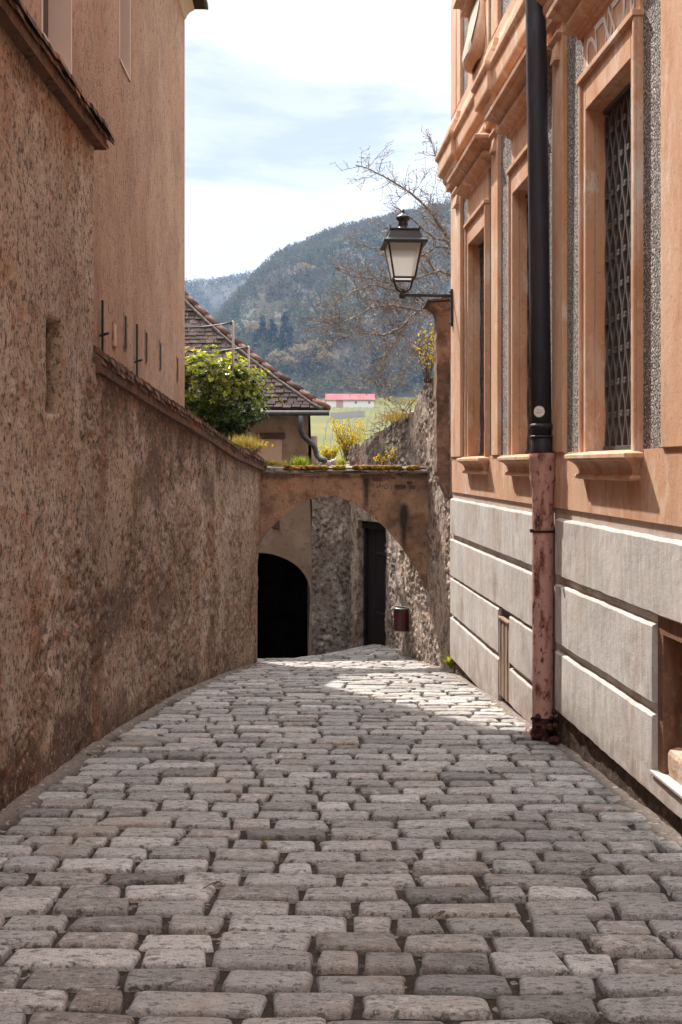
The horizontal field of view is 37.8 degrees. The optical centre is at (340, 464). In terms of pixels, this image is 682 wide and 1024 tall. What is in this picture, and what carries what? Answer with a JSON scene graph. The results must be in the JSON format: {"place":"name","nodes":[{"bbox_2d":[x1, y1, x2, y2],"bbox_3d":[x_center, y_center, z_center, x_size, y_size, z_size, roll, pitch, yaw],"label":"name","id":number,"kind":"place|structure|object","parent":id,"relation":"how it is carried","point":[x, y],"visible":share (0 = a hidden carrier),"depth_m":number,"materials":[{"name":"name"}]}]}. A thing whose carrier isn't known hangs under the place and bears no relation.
{"place":"outdoors","nodes":[
{"label":"outdoors","id":0,"kind":"place"},
{"bbox_2d":[185,0,450,285],"label":"sky","id":1,"kind":"structure","parent":0,"point":[278,93],"materials":[{"name":"white"}]},
{"bbox_2d":[186,218,450,397],"bbox_3d":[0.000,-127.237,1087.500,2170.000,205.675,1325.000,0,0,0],"label":"hills","id":2,"kind":"structure","parent":0,"point":[217,295],"depth_m":524.46,"materials":[{"name":"plant"}]},
{"bbox_2d":[244,321,259,335],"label":"budding tree","id":3,"kind":"object","parent":2,"relation":"on","point":[253,325],"visible":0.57,"depth_m":513.67,"materials":[{"name":"grey plant"}]},
{"bbox_2d":[252,333,258,352],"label":"conifer","id":4,"kind":"object","parent":2,"relation":"on","point":[255,339],"visible":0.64,"depth_m":489.17,"materials":[{"name":"green plant"}]},
{"bbox_2d":[256,315,268,348],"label":"conifer","id":5,"kind":"object","parent":2,"relation":"on","point":[263,329],"visible":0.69,"depth_m":493.38,"materials":[{"name":"green plant"}]},
{"bbox_2d":[249,296,282,343],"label":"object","id":6,"kind":"structure","parent":2,"relation":"on","point":[262,304],"depth_m":552.43,"materials":[{"name":"plant"}]},
{"bbox_2d":[264,319,278,350],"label":"conifer","id":7,"kind":"object","parent":2,"relation":"on","point":[272,331],"visible":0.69,"depth_m":483.31,"materials":[{"name":"green plant"}]},
{"bbox_2d":[265,349,288,368],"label":"budding tree","id":8,"kind":"object","parent":2,"relation":"on","point":[274,354],"visible":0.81,"depth_m":457.69,"materials":[{"name":"plant"}]},
{"bbox_2d":[276,311,295,350],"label":"conifer","id":9,"kind":"object","parent":2,"relation":"on","point":[288,329],"visible":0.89,"depth_m":481.00,"materials":[{"name":"green plant"}]},
{"bbox_2d":[281,355,300,371],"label":"budding tree","id":10,"kind":"object","parent":2,"relation":"on","point":[290,364],"visible":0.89,"depth_m":453.03,"materials":[{"name":"plant"}]},
{"bbox_2d":[287,343,311,362],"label":"budding tree","id":11,"kind":"object","parent":2,"relation":"on","point":[302,347],"visible":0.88,"depth_m":459.87,"materials":[{"name":"plant"}]},
{"bbox_2d":[294,262,315,277],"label":"budding tree","id":12,"kind":"object","parent":2,"relation":"on","point":[300,266],"visible":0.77,"depth_m":589.55,"materials":[{"name":"plant"}]},
{"bbox_2d":[304,339,323,355],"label":"budding tree","id":13,"kind":"object","parent":2,"relation":"on","point":[309,342],"visible":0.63,"depth_m":466.30,"materials":[{"name":"plant"}]},
{"bbox_2d":[185,198,450,396],"bbox_3d":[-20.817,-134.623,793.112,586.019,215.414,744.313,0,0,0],"label":"forest","id":14,"kind":"object","parent":2,"relation":"on","point":[259,276],"visible":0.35,"depth_m":559.31,"materials":[{"name":"grey plant"}]},
{"bbox_2d":[317,350,335,368],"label":"budding tree","id":15,"kind":"object","parent":2,"relation":"on","point":[330,354],"visible":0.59,"depth_m":453.19,"materials":[{"name":"plant"}]},
{"bbox_2d":[365,347,381,375],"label":"conifer","id":16,"kind":"object","parent":2,"relation":"on","point":[374,352],"visible":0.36,"depth_m":443.03,"materials":[{"name":"green plant"}]},
{"bbox_2d":[251,397,417,460],"bbox_3d":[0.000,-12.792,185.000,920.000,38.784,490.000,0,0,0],"label":"ground","id":17,"kind":"structure","parent":0,"point":[318,424],"depth_m":229.27,"materials":[{"name":"green plant"}]},
{"bbox_2d":[185,291,330,657],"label":"tiled house","id":18,"kind":"structure","parent":17,"relation":"on","point":[284,571],"depth_m":18.10,"materials":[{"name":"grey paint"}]},
{"bbox_2d":[257,439,281,465],"bbox_3d":[-1.254,-0.220,17.500,0.426,0.471,0.040,0,0,0],"label":"window","id":19,"kind":"structure","parent":18,"relation":"in","point":[275,451],"depth_m":17.48,"materials":[{"name":"paint"}]},
{"bbox_2d":[318,443,339,459],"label":"flowering bush","id":20,"kind":"object","parent":17,"relation":"on","point":[327,454],"visible":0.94,"depth_m":18.88,"materials":[{"name":"yellow plant"}]},
{"bbox_2d":[331,411,364,418],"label":"field wall","id":21,"kind":"structure","parent":17,"relation":"on","point":[338,415],"depth_m":256.31,"materials":[{"name":"grey stone"}]},
{"bbox_2d":[325,394,374,407],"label":"barn","id":22,"kind":"structure","parent":17,"relation":"on","point":[346,400],"depth_m":380.00,"materials":[{"name":"white paint"}]},
{"bbox_2d":[336,400,342,407],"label":"door","id":23,"kind":"structure","parent":22,"relation":"in","point":[339,403],"depth_m":379.90,"materials":[{"name":"beige wood"}]},
{"bbox_2d":[323,406,412,453],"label":"vine posts","id":24,"kind":"object","parent":17,"relation":"on","point":[352,425],"visible":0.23,"depth_m":190.95,"materials":[{"name":"grey"}]},
{"bbox_2d":[296,129,450,406],"bbox_3d":[1.394,-1.590,16.391,4.375,8.020,1.143,0,0,-25],"label":"bare tree","id":25,"kind":"object","parent":17,"relation":"on","point":[383,305],"visible":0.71,"depth_m":16.04,"materials":[{"name":"brown plant"}]},
{"bbox_2d":[0,644,681,1023],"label":"road","id":26,"kind":"structure","parent":0,"point":[12,811],"depth_m":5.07,"materials":[{"name":"grey stone"}]},
{"bbox_2d":[0,0,115,811],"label":"garden wall","id":27,"kind":"structure","parent":26,"relation":"on","point":[55,132],"depth_m":6.22,"materials":[{"name":"concrete"}]},
{"bbox_2d":[21,0,207,407],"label":"tall house","id":28,"kind":"structure","parent":26,"relation":"on","point":[124,61],"depth_m":10.20,"materials":[{"name":"paint"}]},
{"bbox_2d":[41,0,71,73],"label":"window","id":29,"kind":"structure","parent":28,"relation":"in","point":[56,15],"depth_m":7.34,"materials":[{"name":"paint"}]},
{"bbox_2d":[119,0,130,81],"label":"window","id":30,"kind":"structure","parent":28,"relation":"in","point":[124,5],"depth_m":9.73,"materials":[{"name":"paint"}]},
{"bbox_2d":[92,345,266,741],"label":"garden wall","id":31,"kind":"structure","parent":26,"relation":"on","point":[176,500],"depth_m":9.12,"materials":[{"name":"weathered plaster"}]},
{"bbox_2d":[229,433,270,447],"bbox_3d":[-1.277,-0.328,12.992,0.799,0.215,0.443,0,0,0],"label":"grass tuft","id":32,"kind":"object","parent":31,"relation":"on","point":[244,443],"visible":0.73,"depth_m":12.95,"materials":[{"name":"yellow plant"}]},
{"bbox_2d":[248,440,272,452],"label":"sprig","id":33,"kind":"object","parent":31,"relation":"on","point":[264,445],"visible":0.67,"depth_m":13.18,"materials":[{"name":"yellow plant"}]},
{"bbox_2d":[307,464,350,655],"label":"curved wall","id":34,"kind":"structure","parent":26,"relation":"on","point":[331,566],"depth_m":17.47,"materials":[{"name":"grey stone"}]},
{"bbox_2d":[315,458,349,464],"bbox_3d":[-0.131,0.008,18.052,0.668,0.275,0.499,0,0,0],"label":"rubble heap","id":35,"kind":"object","parent":34,"relation":"on","point":[330,462],"visible":0.22,"depth_m":17.86,"materials":[{"name":"grey stone"}]},
{"bbox_2d":[330,415,366,461],"bbox_3d":[0.126,-0.485,18.310,0.701,0.848,0.401,0,0,0],"label":"flowering bush","id":36,"kind":"object","parent":35,"relation":"on","point":[346,449],"visible":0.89,"depth_m":18.27,"materials":[{"name":"yellow plant"}]},
{"bbox_2d":[254,466,428,662],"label":"arch wall","id":37,"kind":"structure","parent":26,"relation":"on","point":[394,503],"depth_m":13.62,"materials":[{"name":"beige paint"}]},
{"bbox_2d":[263,458,287,465],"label":"grass tuft","id":38,"kind":"object","parent":37,"relation":"on","point":[272,463],"visible":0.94,"depth_m":13.52,"materials":[{"name":"green plant"}]},
{"bbox_2d":[285,455,312,465],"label":"grass tuft","id":39,"kind":"object","parent":37,"relation":"on","point":[296,462],"visible":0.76,"depth_m":13.72,"materials":[{"name":"green plant"}]},
{"bbox_2d":[334,457,345,465],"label":"grass tuft","id":40,"kind":"object","parent":37,"relation":"on","point":[339,462],"visible":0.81,"depth_m":14.16,"materials":[{"name":"plant"}]},
{"bbox_2d":[283,464,420,470],"bbox_3d":[0.156,0.037,13.670,1.896,0.094,0.287,0,0,0],"label":"moss","id":41,"kind":"object","parent":37,"relation":"on","point":[356,467],"visible":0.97,"depth_m":13.56,"materials":[{"name":"plant"}]},
{"bbox_2d":[373,450,391,464],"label":"sprig","id":42,"kind":"object","parent":37,"relation":"on","point":[384,459],"visible":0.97,"depth_m":13.78,"materials":[{"name":"yellow plant"}]},
{"bbox_2d":[385,445,396,463],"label":"sprig","id":43,"kind":"object","parent":37,"relation":"on","point":[389,450],"visible":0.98,"depth_m":13.95,"materials":[{"name":"yellow plant"}]},
{"bbox_2d":[348,357,453,669],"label":"rubble wall","id":44,"kind":"structure","parent":26,"relation":"on","point":[385,577],"depth_m":14.87,"materials":[{"name":"grey stone"}]},
{"bbox_2d":[362,522,386,645],"bbox_3d":[0.675,2.115,16.696,0.200,2.270,1.013,0,0,-29],"label":"door","id":45,"kind":"structure","parent":44,"relation":"in","point":[374,534],"depth_m":16.83,"materials":[{"name":"black wood"}]},
{"bbox_2d":[363,398,410,437],"bbox_3d":[0.780,-0.699,15.377,0.613,0.541,2.302,0,0,-10],"label":"dry vine","id":46,"kind":"object","parent":44,"relation":"on","point":[385,425],"visible":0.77,"depth_m":15.45,"materials":[{"name":"brown"}]},
{"bbox_2d":[375,409,411,422],"bbox_3d":[0.854,-0.766,15.184,0.770,0.193,2.059,0,0,0],"label":"grass tuft","id":47,"kind":"object","parent":44,"relation":"on","point":[390,417],"visible":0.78,"depth_m":14.91,"materials":[{"name":"yellow plant"}]},
{"bbox_2d":[393,606,408,631],"bbox_3d":[0.927,2.280,14.701,0.316,0.355,0.238,0,0,30],"label":"litter bin","id":48,"kind":"object","parent":44,"relation":"attached to","point":[401,618],"visible":1,"depth_m":14.63,"materials":[{"name":"red metal"}]},
{"bbox_2d":[390,390,418,410],"bbox_3d":[0.973,-0.964,14.864,0.496,0.330,0.187,0,0,0],"label":"sprig","id":49,"kind":"object","parent":44,"relation":"on","point":[412,401],"visible":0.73,"depth_m":14.86,"materials":[{"name":"yellow plant"}]},
{"bbox_2d":[414,324,434,382],"bbox_3d":[1.161,-1.500,13.349,0.357,0.808,0.215,0,0,0],"label":"flowering bush","id":50,"kind":"object","parent":44,"relation":"on","point":[425,361],"visible":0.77,"depth_m":13.34,"materials":[{"name":"yellow plant"}]},
{"bbox_2d":[423,297,450,499],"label":"pier","id":51,"kind":"structure","parent":44,"relation":"on","point":[442,341],"depth_m":12.37,"materials":[{"name":"brown paint"}]},
{"bbox_2d":[429,911,444,918],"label":"dead leaf","id":52,"kind":"object","parent":26,"relation":"on","point":[441,913],"visible":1,"depth_m":4.06,"materials":[{"name":"brown plant"}]},
{"bbox_2d":[438,651,453,668],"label":"weed","id":53,"kind":"object","parent":26,"relation":"on","point":[449,661],"visible":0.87,"depth_m":11.73,"materials":[{"name":"green plant"}]},
{"bbox_2d":[435,0,681,836],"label":"town house","id":54,"kind":"structure","parent":26,"relation":"on","point":[614,83],"depth_m":6.63,"materials":[{"name":"orange sandstone"},{"name":"grey plaster"},{"name":"dark glass"}]},
{"bbox_2d":[380,209,452,326],"bbox_3d":[0.885,-2.290,11.531,0.829,1.355,0.500,0,0,-4],"label":"street lamp","id":55,"kind":"object","parent":54,"relation":"attached to","point":[403,244],"visible":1,"depth_m":11.37,"materials":[{"name":"black metal"}]},
{"bbox_2d":[447,133,490,473],"bbox_3d":[1.381,-1.549,10.219,0.335,3.283,1.553,0,0,-4],"label":"window","id":56,"kind":"structure","parent":54,"relation":"in","point":[475,161],"depth_m":10.39,"materials":[{"name":"orange paint"}]},
{"bbox_2d":[453,0,489,84],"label":"upper window","id":57,"kind":"structure","parent":54,"relation":"in","point":[477,12],"depth_m":10.01,"materials":[{"name":"beige stone"}]},
{"bbox_2d":[484,45,551,476],"bbox_3d":[1.511,-1.549,8.219,0.335,3.283,1.553,0,0,-4],"label":"window","id":58,"kind":"structure","parent":54,"relation":"in","point":[508,110],"depth_m":8.64,"materials":[{"name":"orange stone"}]},
{"bbox_2d":[525,0,560,744],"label":"drainpipe","id":59,"kind":"object","parent":54,"relation":"attached to","point":[542,530],"visible":0.93,"depth_m":7.35,"materials":[{"name":"black metal"}]},
{"bbox_2d":[546,0,643,480],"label":"window","id":60,"kind":"structure","parent":54,"relation":"in","point":[622,53],"depth_m":6.35,"materials":[{"name":"orange stone"}]},
{"bbox_2d":[581,867,594,874],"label":"dry stem","id":61,"kind":"object","parent":26,"relation":"on","point":[591,868],"visible":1,"depth_m":4.58,"materials":[{"name":"brown plant"}]},
{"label":"terrace","id":62,"kind":"structure","parent":0,"visible":0},
{"bbox_2d":[185,321,234,440],"bbox_3d":[-2.002,-1.008,14.874,1.059,2.216,0.074,0,0,34],"label":"washing line pole","id":63,"kind":"object","parent":62,"relation":"on","point":[233,352],"visible":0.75,"depth_m":14.58,"materials":[{"name":"silver metal"}]},
{"bbox_2d":[191,346,250,450],"bbox_3d":[-1.935,-0.886,15.881,1.189,1.972,0.057,0,0,30],"label":"washing line pole","id":64,"kind":"object","parent":62,"relation":"on","point":[248,349],"visible":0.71,"depth_m":15.59,"materials":[{"name":"silver metal"}]},
{"bbox_2d":[185,344,283,440],"bbox_3d":[-1.949,-0.871,14.737,1.898,1.867,1.442,0,0,28],"label":"evergreen shrub","id":65,"kind":"object","parent":62,"relation":"on","point":[212,404],"visible":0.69,"depth_m":14.41,"materials":[{"name":"green plant"}]}
]}

